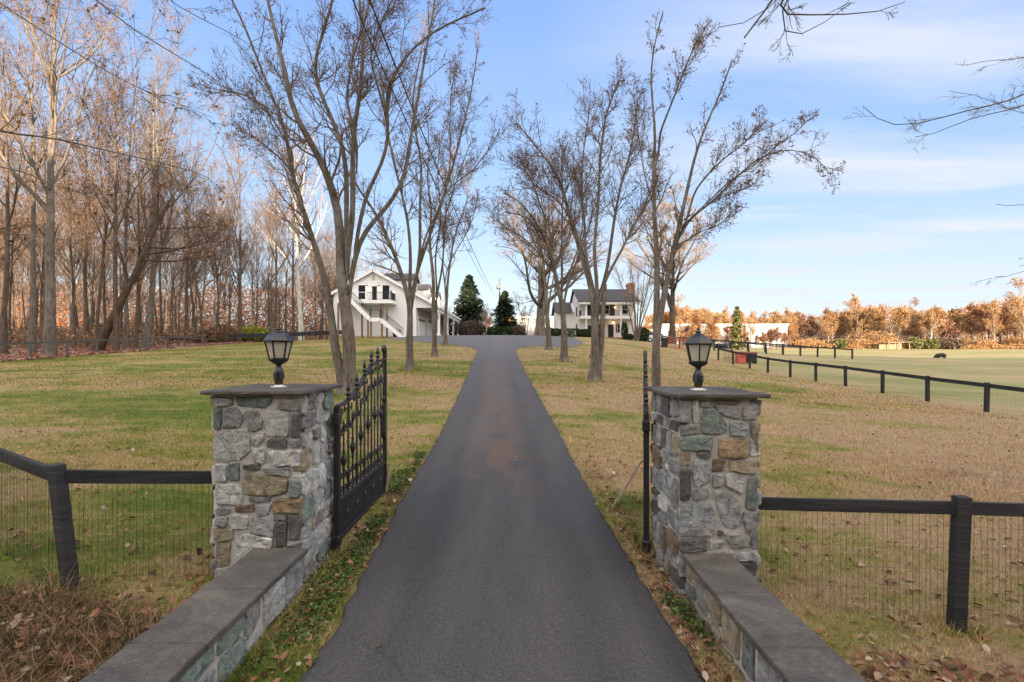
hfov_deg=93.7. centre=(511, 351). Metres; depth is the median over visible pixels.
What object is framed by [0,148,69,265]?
wood tree
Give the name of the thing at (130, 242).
wood tree
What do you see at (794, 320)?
field edge tree
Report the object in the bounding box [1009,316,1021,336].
field edge tree
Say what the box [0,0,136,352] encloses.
wood tree
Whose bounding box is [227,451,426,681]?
mossy verge
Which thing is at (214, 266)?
wood tree
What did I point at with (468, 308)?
conifer
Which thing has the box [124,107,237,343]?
wood tree
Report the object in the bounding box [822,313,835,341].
field edge tree
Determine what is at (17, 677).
fallen leaves
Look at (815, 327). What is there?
field edge tree
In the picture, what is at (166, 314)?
wood tree
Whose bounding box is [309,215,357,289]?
wood tree
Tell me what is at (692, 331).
field edge tree
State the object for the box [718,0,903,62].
overhanging tree
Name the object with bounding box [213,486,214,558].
fence stub post
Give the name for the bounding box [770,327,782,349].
field edge tree
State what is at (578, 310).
white house
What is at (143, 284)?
wood tree
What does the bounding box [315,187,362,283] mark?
wood tree
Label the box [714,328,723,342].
field edge tree
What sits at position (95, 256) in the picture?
wood tree
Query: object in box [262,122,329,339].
wood tree
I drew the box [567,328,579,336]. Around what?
evergreen bush
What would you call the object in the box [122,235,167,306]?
wood tree
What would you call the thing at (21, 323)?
wood tree
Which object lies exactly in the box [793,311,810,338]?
field edge tree
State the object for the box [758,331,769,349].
field edge tree
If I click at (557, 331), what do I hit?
evergreen bush
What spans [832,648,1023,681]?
fallen leaves
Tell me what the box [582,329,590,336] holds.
evergreen bush
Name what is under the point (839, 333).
field edge tree
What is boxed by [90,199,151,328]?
wood tree
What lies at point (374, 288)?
glass door
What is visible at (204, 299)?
wood tree
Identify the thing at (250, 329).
yellow green shrub
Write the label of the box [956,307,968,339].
field edge tree
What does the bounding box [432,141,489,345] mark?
avenue tree
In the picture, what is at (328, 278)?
wood tree
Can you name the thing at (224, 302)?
wood tree
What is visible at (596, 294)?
avenue tree
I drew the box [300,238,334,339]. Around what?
wood tree
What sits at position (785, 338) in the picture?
field edge tree
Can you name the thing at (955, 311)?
field edge tree
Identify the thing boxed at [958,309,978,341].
field edge tree
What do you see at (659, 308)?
avenue tree
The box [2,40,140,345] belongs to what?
wood tree
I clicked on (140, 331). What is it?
undergrowth shrub
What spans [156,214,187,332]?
wood tree
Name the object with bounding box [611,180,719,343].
specimen tree
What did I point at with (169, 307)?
wood tree
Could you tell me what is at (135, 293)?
wood tree
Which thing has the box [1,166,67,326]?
wood tree
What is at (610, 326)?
door
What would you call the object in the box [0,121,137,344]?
wood tree
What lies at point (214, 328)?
undergrowth shrub
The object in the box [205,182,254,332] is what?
wood tree
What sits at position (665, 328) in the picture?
warehouse
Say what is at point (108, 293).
wood tree
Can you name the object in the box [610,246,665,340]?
crape myrtle
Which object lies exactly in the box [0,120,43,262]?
wood tree
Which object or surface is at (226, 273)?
wood tree
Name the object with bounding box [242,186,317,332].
wood tree
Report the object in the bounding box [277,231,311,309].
wood tree
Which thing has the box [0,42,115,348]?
wood tree
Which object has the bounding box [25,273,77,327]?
wood tree
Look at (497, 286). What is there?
utility pole
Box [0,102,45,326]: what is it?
wood tree
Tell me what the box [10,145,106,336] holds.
wood tree
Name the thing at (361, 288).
window
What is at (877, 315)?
field edge tree
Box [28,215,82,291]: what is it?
wood tree
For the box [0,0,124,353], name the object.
wood tree
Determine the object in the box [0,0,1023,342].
sky
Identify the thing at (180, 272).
wood tree
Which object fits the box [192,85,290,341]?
wood tree
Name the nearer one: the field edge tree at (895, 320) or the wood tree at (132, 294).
the wood tree at (132, 294)
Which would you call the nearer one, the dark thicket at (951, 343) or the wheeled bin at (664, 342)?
the wheeled bin at (664, 342)
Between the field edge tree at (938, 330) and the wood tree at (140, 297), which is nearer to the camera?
the wood tree at (140, 297)
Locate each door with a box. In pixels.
[371,285,377,299]
[418,316,424,335]
[427,318,431,335]
[532,322,545,334]
[587,305,590,315]
[608,324,613,336]
[609,305,614,315]
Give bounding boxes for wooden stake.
[385,464,390,493]
[610,460,642,510]
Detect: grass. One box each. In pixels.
[0,557,190,681]
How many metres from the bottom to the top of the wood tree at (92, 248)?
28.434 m
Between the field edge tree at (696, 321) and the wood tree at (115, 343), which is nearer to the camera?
the wood tree at (115, 343)
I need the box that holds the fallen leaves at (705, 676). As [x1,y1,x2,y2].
[241,458,730,681]
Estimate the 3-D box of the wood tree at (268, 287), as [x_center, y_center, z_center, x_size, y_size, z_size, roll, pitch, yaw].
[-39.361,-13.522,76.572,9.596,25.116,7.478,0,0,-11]
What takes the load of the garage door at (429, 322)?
in the garage building
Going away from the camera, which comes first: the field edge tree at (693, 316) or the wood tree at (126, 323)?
the wood tree at (126, 323)
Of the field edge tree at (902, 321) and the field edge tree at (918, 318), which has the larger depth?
the field edge tree at (918, 318)
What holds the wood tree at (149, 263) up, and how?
on the ground at (992, 365)
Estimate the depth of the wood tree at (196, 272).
102.89 m
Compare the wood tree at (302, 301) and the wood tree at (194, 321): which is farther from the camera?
the wood tree at (302, 301)
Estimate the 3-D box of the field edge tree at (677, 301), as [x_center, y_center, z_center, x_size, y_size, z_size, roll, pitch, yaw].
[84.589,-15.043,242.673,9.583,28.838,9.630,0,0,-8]
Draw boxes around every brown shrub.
[454,320,485,334]
[508,325,524,334]
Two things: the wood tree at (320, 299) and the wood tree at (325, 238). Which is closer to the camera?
the wood tree at (325, 238)
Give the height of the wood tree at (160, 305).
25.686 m
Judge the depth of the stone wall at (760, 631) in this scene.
3.48 m
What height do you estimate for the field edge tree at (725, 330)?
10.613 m
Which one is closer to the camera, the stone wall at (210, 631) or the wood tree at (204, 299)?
the stone wall at (210, 631)
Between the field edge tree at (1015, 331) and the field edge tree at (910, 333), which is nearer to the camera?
the field edge tree at (910, 333)
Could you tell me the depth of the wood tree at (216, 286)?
112.24 m
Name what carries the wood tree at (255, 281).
on the ground at (992, 365)
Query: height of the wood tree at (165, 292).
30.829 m
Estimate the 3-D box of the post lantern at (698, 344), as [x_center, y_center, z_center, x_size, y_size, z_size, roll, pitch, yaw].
[1.940,0.073,5.000,0.268,0.655,0.310,0,0,15]
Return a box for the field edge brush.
[787,329,1023,348]
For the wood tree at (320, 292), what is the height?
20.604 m
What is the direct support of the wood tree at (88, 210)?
on the ground at (992, 365)
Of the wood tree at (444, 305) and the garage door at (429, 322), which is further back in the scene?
the wood tree at (444, 305)
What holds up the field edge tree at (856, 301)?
on the ground at (992, 365)
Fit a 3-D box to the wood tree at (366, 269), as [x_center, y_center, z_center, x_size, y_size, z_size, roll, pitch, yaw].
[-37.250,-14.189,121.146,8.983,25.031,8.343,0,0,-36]
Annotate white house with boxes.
[551,283,640,339]
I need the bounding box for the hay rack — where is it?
[722,348,732,359]
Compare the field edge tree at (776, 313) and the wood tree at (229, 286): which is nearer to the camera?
the wood tree at (229, 286)
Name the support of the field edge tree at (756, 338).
on the ground at (992, 365)
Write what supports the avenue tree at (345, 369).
on the ground at (992, 365)
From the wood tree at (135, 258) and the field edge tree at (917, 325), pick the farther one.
the field edge tree at (917, 325)
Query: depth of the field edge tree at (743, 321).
205.98 m
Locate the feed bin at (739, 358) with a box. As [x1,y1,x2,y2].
[735,352,745,362]
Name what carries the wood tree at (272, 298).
on the ground at (992, 365)
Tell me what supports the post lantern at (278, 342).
on the stone pillar at (272, 474)
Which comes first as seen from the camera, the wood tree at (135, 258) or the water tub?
the water tub
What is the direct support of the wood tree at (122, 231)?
on the ground at (992, 365)
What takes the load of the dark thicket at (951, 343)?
on the ground at (992, 365)
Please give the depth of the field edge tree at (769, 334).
174.15 m
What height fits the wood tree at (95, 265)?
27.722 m
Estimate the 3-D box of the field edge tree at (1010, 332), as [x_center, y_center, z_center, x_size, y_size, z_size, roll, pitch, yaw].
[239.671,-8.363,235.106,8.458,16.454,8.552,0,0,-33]
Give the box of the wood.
[644,295,1023,344]
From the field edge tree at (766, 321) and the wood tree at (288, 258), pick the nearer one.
the wood tree at (288, 258)
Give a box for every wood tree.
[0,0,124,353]
[0,0,126,354]
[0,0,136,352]
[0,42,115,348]
[0,94,90,294]
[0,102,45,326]
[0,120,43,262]
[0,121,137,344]
[0,147,63,347]
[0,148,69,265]
[0,188,40,326]
[0,203,28,278]
[0,210,22,270]
[0,213,55,325]
[0,221,36,327]
[0,231,41,326]
[0,249,18,301]
[1,134,89,267]
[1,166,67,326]
[1,258,29,325]
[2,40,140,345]
[2,206,29,330]
[4,135,111,330]
[8,231,38,307]
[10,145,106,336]
[10,181,82,325]
[10,215,60,286]
[13,233,59,302]
[23,174,92,332]
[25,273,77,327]
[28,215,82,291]
[29,43,169,341]
[29,234,81,292]
[40,268,83,310]
[43,136,146,339]
[55,171,123,329]
[55,188,136,342]
[56,0,193,350]
[56,196,121,325]
[56,257,87,328]
[59,203,118,321]
[60,237,112,291]
[62,224,119,296]
[63,259,95,315]
[64,279,101,319]
[71,138,164,337]
[73,82,209,347]
[75,150,143,321]
[75,209,122,294]
[77,241,121,304]
[83,278,121,323]
[86,44,197,346]
[89,178,234,350]
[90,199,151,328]
[94,152,181,328]
[96,168,170,325]
[97,235,130,313]
[101,140,194,327]
[105,3,257,349]
[105,237,135,306]
[110,179,167,286]
[111,143,197,339]
[111,215,187,332]
[111,269,158,311]
[117,184,187,328]
[118,271,147,317]
[122,201,165,326]
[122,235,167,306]
[123,174,192,327]
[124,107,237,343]
[127,214,172,325]
[128,260,167,316]
[131,190,189,331]
[134,129,233,335]
[144,283,183,316]
[146,144,224,330]
[148,211,208,331]
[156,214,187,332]
[156,232,222,339]
[156,238,179,332]
[157,196,251,344]
[158,293,188,329]
[162,148,234,332]
[164,247,204,325]
[164,278,207,332]
[166,253,183,327]
[167,179,227,326]
[169,229,206,301]
[170,181,246,323]
[175,202,266,315]
[180,216,215,329]
[189,153,272,326]
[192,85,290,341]
[192,156,266,324]
[192,267,215,325]
[200,242,237,314]
[201,255,259,306]
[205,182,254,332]
[219,212,264,324]
[225,241,264,327]
[231,204,280,325]
[235,210,284,325]
[236,248,272,313]
[237,185,290,330]
[241,129,304,331]
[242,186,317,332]
[244,259,278,320]
[249,258,288,314]
[257,133,331,339]
[258,181,324,331]
[258,303,284,324]
[259,278,283,328]
[260,277,286,324]
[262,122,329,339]
[263,269,290,327]
[270,271,308,323]
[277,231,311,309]
[278,255,308,313]
[284,252,318,313]
[291,260,333,329]
[295,267,324,336]
[299,224,334,339]
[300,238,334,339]
[304,262,334,319]
[305,233,350,299]
[306,211,351,339]
[306,257,336,339]
[307,231,334,338]
[307,254,331,337]
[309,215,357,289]
[309,231,335,330]
[312,274,331,320]
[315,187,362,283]
[331,238,369,289]
[357,257,380,276]
[365,231,394,273]
[412,258,438,283]
[440,295,453,311]
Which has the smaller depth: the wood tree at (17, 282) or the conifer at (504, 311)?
the conifer at (504, 311)
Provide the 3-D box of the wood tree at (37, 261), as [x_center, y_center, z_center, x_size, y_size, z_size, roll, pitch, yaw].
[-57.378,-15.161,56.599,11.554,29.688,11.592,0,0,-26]
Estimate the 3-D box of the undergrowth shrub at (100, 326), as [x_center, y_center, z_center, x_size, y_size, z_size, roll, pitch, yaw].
[-48.799,-2.191,57.444,4.322,2.902,2.750,0,0,0]
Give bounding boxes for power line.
[352,0,486,285]
[369,0,491,290]
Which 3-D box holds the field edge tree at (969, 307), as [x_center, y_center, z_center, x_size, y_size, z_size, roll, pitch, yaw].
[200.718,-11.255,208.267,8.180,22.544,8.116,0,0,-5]
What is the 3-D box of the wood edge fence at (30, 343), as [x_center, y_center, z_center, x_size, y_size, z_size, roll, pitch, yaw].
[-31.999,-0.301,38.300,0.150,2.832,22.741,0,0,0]
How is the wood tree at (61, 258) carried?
on the ground at (992, 365)
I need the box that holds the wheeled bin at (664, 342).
[661,338,667,347]
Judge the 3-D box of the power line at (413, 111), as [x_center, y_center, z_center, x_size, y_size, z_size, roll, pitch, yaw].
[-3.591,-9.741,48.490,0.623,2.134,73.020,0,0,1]
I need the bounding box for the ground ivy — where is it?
[622,536,722,653]
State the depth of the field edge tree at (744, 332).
182.60 m
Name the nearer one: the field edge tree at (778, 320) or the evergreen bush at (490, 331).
the evergreen bush at (490, 331)
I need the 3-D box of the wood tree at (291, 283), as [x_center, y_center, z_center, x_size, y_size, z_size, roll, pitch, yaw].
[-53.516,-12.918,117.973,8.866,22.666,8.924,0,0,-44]
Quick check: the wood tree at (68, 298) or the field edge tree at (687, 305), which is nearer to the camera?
the wood tree at (68, 298)
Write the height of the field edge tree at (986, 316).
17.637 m
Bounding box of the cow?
[933,353,945,357]
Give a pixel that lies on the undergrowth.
(66, 332)
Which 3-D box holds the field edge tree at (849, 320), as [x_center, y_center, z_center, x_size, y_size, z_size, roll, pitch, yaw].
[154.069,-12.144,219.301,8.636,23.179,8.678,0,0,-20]
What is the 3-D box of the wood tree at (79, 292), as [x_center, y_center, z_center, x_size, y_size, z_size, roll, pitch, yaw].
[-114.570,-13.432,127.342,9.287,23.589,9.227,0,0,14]
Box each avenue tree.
[170,0,497,394]
[332,5,510,370]
[407,105,476,356]
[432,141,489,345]
[478,129,613,361]
[488,189,592,350]
[490,53,673,382]
[617,11,845,410]
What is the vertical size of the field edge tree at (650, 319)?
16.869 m
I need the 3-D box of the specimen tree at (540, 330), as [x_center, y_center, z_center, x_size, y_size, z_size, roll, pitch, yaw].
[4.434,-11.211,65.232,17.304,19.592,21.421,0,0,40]
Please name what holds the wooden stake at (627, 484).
on the ground at (992, 365)
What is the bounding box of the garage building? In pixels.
[331,269,460,338]
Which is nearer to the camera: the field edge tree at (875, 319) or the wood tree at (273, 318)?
the wood tree at (273, 318)
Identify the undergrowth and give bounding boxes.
[0,322,329,348]
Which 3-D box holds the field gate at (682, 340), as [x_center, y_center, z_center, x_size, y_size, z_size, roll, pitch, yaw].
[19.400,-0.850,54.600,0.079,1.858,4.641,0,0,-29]
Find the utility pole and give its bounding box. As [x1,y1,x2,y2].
[496,277,499,300]
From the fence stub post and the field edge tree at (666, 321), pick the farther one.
the field edge tree at (666, 321)
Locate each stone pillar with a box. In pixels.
[200,383,342,581]
[644,386,770,595]
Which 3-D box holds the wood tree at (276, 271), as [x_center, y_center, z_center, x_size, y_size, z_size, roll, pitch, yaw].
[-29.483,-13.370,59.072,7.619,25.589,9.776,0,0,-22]
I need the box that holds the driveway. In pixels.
[300,335,705,681]
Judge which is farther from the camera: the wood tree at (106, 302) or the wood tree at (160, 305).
the wood tree at (106, 302)
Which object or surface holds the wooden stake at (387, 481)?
on the ground at (992, 365)
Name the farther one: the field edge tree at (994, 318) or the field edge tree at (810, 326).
the field edge tree at (810, 326)
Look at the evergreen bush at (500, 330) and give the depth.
71.35 m
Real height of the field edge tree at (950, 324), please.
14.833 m
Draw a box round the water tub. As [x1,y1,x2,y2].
[715,344,727,347]
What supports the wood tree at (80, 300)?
on the ground at (992, 365)
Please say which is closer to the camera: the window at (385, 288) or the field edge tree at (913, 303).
the window at (385, 288)
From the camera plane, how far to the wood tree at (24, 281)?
106.80 m
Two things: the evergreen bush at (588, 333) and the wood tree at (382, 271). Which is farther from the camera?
the wood tree at (382, 271)
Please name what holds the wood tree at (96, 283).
on the ground at (992, 365)
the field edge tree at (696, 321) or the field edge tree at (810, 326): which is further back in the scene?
the field edge tree at (810, 326)
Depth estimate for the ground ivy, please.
4.12 m
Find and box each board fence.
[0,448,211,593]
[758,495,1023,633]
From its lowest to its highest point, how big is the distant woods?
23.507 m
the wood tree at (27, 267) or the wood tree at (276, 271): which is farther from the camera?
the wood tree at (27, 267)
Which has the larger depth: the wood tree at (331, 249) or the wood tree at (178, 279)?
the wood tree at (331, 249)
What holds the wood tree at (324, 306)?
on the ground at (992, 365)
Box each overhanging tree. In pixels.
[0,0,280,276]
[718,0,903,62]
[842,56,1023,284]
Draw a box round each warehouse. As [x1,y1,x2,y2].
[515,316,553,334]
[638,324,741,347]
[742,324,788,346]
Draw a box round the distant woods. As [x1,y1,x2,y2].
[0,279,333,338]
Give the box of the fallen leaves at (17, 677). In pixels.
[0,584,186,681]
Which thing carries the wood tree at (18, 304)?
on the ground at (992, 365)
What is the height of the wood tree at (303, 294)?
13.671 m
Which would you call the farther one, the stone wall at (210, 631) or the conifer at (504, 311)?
the conifer at (504, 311)
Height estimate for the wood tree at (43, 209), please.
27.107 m
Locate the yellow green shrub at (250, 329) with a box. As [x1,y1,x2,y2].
[236,325,270,341]
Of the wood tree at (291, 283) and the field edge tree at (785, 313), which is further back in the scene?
the field edge tree at (785, 313)
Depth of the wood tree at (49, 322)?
34.78 m
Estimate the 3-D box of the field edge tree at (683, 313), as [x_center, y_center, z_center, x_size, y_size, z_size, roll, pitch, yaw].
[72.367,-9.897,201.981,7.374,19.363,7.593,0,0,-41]
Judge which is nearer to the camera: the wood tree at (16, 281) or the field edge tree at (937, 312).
the wood tree at (16, 281)
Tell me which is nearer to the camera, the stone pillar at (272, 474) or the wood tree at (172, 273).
the stone pillar at (272, 474)
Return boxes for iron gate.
[331,345,386,547]
[642,350,649,551]
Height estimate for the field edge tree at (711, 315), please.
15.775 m
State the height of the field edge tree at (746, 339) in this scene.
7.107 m
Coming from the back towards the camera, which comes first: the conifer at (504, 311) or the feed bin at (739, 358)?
the conifer at (504, 311)
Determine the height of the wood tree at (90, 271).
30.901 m
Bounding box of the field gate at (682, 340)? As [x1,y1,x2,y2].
[667,336,686,349]
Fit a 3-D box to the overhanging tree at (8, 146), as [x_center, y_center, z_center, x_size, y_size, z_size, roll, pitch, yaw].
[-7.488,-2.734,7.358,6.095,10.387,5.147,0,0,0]
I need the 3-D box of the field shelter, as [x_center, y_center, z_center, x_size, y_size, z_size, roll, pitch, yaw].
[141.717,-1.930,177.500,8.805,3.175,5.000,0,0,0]
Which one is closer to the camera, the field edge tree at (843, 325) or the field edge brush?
the field edge brush
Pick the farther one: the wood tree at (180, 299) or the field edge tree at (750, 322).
the field edge tree at (750, 322)
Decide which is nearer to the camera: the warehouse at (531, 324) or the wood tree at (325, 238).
the wood tree at (325, 238)
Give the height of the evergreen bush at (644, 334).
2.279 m
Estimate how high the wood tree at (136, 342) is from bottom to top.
24.902 m
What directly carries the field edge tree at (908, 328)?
on the ground at (992, 365)
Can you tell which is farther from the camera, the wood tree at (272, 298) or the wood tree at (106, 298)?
the wood tree at (272, 298)
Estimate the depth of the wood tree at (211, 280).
58.46 m
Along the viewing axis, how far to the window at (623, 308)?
74.19 m
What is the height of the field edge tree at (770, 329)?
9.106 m
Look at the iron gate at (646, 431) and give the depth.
5.35 m
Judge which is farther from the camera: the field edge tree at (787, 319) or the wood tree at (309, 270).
the field edge tree at (787, 319)
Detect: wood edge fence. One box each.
[0,335,202,359]
[228,330,341,342]
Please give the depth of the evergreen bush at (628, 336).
69.71 m
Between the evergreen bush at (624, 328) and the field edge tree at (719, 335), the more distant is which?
the field edge tree at (719, 335)
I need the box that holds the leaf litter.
[0,341,259,361]
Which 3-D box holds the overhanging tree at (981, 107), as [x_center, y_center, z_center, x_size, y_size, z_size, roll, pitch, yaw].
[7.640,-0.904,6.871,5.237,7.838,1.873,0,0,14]
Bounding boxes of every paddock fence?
[661,336,852,358]
[711,341,835,351]
[717,347,1023,413]
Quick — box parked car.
[646,332,665,341]
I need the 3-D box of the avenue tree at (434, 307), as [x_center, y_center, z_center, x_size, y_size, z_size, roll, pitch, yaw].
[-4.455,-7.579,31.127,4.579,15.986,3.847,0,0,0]
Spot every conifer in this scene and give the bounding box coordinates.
[448,274,488,334]
[485,290,526,334]
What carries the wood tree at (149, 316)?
on the ground at (992, 365)
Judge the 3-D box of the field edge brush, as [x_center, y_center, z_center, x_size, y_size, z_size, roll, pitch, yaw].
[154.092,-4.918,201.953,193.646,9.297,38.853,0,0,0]
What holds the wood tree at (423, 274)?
on the ground at (992, 365)
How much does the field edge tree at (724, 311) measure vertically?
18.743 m
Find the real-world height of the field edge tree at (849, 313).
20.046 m
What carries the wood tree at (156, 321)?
on the ground at (992, 365)
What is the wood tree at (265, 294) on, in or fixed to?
on the ground at (992, 365)
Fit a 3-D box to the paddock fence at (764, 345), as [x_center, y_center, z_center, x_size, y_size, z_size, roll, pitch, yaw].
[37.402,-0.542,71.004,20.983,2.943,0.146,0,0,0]
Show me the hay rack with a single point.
(728, 352)
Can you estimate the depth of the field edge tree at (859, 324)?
198.84 m
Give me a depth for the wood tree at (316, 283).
116.71 m
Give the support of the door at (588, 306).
in the white house
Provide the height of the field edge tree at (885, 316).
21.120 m
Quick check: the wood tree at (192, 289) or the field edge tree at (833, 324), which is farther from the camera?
the field edge tree at (833, 324)
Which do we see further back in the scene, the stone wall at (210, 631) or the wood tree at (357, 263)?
the wood tree at (357, 263)
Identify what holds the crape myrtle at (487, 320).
on the ground at (992, 365)
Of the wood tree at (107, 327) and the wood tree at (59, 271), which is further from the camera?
the wood tree at (59, 271)
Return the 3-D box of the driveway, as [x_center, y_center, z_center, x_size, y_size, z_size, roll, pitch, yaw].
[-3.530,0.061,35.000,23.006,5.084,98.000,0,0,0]
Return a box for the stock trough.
[746,352,757,363]
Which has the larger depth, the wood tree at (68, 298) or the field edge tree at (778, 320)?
the field edge tree at (778, 320)
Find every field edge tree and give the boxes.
[645,315,652,323]
[663,311,668,323]
[675,294,684,304]
[675,307,691,323]
[675,315,685,339]
[683,304,691,322]
[686,324,700,337]
[688,312,703,334]
[690,307,705,323]
[702,317,711,335]
[703,311,717,332]
[706,317,718,338]
[707,319,718,339]
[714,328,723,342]
[717,306,732,323]
[721,324,729,343]
[730,312,745,323]
[740,322,749,347]
[743,333,750,347]
[745,312,758,347]
[754,335,759,345]
[757,311,768,320]
[758,316,772,323]
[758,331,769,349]
[765,330,773,348]
[767,309,783,323]
[767,326,774,348]
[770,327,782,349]
[772,316,781,323]
[780,331,789,343]
[782,308,794,333]
[784,311,795,336]
[785,316,798,341]
[786,328,794,342]
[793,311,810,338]
[801,314,820,343]
[802,315,820,336]
[820,307,838,340]
[822,312,840,342]
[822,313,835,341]
[834,319,847,338]
[836,309,851,338]
[840,300,858,337]
[845,293,866,337]
[847,309,864,336]
[850,308,865,338]
[855,307,870,332]
[864,304,883,334]
[864,306,884,335]
[864,308,884,332]
[876,307,887,335]
[890,304,911,340]
[890,310,910,336]
[891,305,912,341]
[904,320,919,336]
[908,297,919,336]
[909,312,926,338]
[914,309,928,339]
[921,309,942,338]
[922,315,947,338]
[923,304,948,337]
[942,315,959,338]
[945,312,962,338]
[946,306,965,338]
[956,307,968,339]
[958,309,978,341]
[963,300,981,340]
[970,302,991,338]
[974,310,1002,341]
[981,299,1003,343]
[993,301,1011,338]
[995,321,1013,340]
[1001,290,1019,338]
[1002,276,1023,339]
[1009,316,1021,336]
[1011,297,1023,333]
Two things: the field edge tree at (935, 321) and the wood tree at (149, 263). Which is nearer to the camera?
the wood tree at (149, 263)
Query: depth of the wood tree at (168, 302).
110.03 m
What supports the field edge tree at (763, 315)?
on the ground at (992, 365)
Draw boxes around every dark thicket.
[832,339,847,347]
[904,337,924,348]
[923,338,940,348]
[941,338,963,348]
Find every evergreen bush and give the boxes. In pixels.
[486,328,494,334]
[487,326,513,334]
[552,328,560,335]
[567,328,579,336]
[576,329,586,336]
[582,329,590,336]
[621,321,628,338]
[623,333,633,339]
[639,327,649,340]
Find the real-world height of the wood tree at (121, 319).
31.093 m
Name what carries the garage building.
on the ground at (992, 365)
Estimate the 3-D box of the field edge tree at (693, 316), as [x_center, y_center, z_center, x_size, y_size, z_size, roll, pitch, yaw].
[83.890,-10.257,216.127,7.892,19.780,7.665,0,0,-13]
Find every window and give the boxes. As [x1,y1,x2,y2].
[358,285,365,299]
[382,285,389,299]
[605,305,609,313]
[622,305,627,313]
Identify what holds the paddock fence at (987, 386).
on the ground at (992, 365)
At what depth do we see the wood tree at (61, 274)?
107.26 m
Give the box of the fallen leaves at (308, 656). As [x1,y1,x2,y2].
[0,358,1023,681]
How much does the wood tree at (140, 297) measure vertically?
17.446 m
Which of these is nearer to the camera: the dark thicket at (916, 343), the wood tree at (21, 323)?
the wood tree at (21, 323)
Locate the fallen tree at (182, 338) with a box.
[159,331,216,343]
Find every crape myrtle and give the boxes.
[480,304,495,330]
[512,291,534,334]
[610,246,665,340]
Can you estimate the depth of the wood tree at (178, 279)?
107.67 m
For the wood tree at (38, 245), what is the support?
on the ground at (992, 365)
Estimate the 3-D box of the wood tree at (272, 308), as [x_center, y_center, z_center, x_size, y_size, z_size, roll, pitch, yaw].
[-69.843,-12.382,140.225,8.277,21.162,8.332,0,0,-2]
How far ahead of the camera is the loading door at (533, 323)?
124.94 m
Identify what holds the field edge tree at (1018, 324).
on the ground at (992, 365)
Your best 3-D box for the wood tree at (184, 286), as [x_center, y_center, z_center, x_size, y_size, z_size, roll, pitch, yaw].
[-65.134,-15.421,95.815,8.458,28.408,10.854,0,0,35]
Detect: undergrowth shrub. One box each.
[12,326,39,341]
[89,321,122,341]
[129,327,158,340]
[190,329,216,342]
[207,323,236,341]
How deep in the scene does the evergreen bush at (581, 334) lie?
67.58 m
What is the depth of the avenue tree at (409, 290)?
24.07 m
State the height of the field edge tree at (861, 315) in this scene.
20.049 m
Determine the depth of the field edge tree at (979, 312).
200.10 m
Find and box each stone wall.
[79,548,307,681]
[682,554,866,681]
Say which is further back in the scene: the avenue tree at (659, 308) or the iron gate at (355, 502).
the avenue tree at (659, 308)
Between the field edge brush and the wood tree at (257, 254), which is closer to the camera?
the wood tree at (257, 254)
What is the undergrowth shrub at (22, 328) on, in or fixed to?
on the ground at (992, 365)
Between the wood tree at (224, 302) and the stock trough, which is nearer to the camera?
the stock trough
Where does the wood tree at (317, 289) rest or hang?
on the ground at (992, 365)
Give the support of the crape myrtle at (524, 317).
on the ground at (992, 365)
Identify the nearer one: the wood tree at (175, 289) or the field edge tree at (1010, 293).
the wood tree at (175, 289)
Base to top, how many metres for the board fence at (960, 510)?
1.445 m
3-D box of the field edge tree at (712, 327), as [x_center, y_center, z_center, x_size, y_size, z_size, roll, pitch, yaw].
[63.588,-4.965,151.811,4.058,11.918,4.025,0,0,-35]
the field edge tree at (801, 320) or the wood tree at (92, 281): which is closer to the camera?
the wood tree at (92, 281)
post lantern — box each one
[262,324,294,386]
[684,327,712,389]
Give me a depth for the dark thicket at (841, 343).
182.74 m
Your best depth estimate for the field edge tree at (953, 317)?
206.43 m
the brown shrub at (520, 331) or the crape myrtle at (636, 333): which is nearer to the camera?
the crape myrtle at (636, 333)
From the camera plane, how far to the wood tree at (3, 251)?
58.45 m
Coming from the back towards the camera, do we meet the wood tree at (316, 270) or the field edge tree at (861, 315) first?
the field edge tree at (861, 315)
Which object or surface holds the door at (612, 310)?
in the white house
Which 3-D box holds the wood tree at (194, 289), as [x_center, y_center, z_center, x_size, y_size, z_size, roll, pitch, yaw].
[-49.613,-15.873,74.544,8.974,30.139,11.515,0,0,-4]
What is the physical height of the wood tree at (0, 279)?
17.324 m
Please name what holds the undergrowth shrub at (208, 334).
on the ground at (992, 365)
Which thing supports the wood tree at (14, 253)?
on the ground at (992, 365)
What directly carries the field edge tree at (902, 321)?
on the ground at (992, 365)
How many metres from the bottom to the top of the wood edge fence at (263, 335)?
2.078 m
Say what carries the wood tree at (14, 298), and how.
on the ground at (992, 365)
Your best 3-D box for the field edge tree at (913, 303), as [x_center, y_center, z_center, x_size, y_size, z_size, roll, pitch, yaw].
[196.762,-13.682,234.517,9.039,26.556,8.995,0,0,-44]
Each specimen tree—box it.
[484,191,630,335]
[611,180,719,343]
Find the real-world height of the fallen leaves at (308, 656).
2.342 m
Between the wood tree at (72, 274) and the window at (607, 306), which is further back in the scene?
the window at (607, 306)
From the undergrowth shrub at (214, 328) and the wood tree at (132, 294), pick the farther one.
the wood tree at (132, 294)
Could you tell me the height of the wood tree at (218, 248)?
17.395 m
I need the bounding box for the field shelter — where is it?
[879,342,909,349]
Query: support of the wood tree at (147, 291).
on the ground at (992, 365)
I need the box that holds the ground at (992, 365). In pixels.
[0,337,1023,681]
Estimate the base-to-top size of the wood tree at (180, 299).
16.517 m
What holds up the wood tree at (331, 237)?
on the ground at (992, 365)
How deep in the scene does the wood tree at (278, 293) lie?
106.19 m
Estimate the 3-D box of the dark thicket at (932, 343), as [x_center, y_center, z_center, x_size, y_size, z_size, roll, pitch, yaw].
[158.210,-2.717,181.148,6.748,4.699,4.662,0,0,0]
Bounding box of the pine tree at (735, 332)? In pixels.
[728,306,745,349]

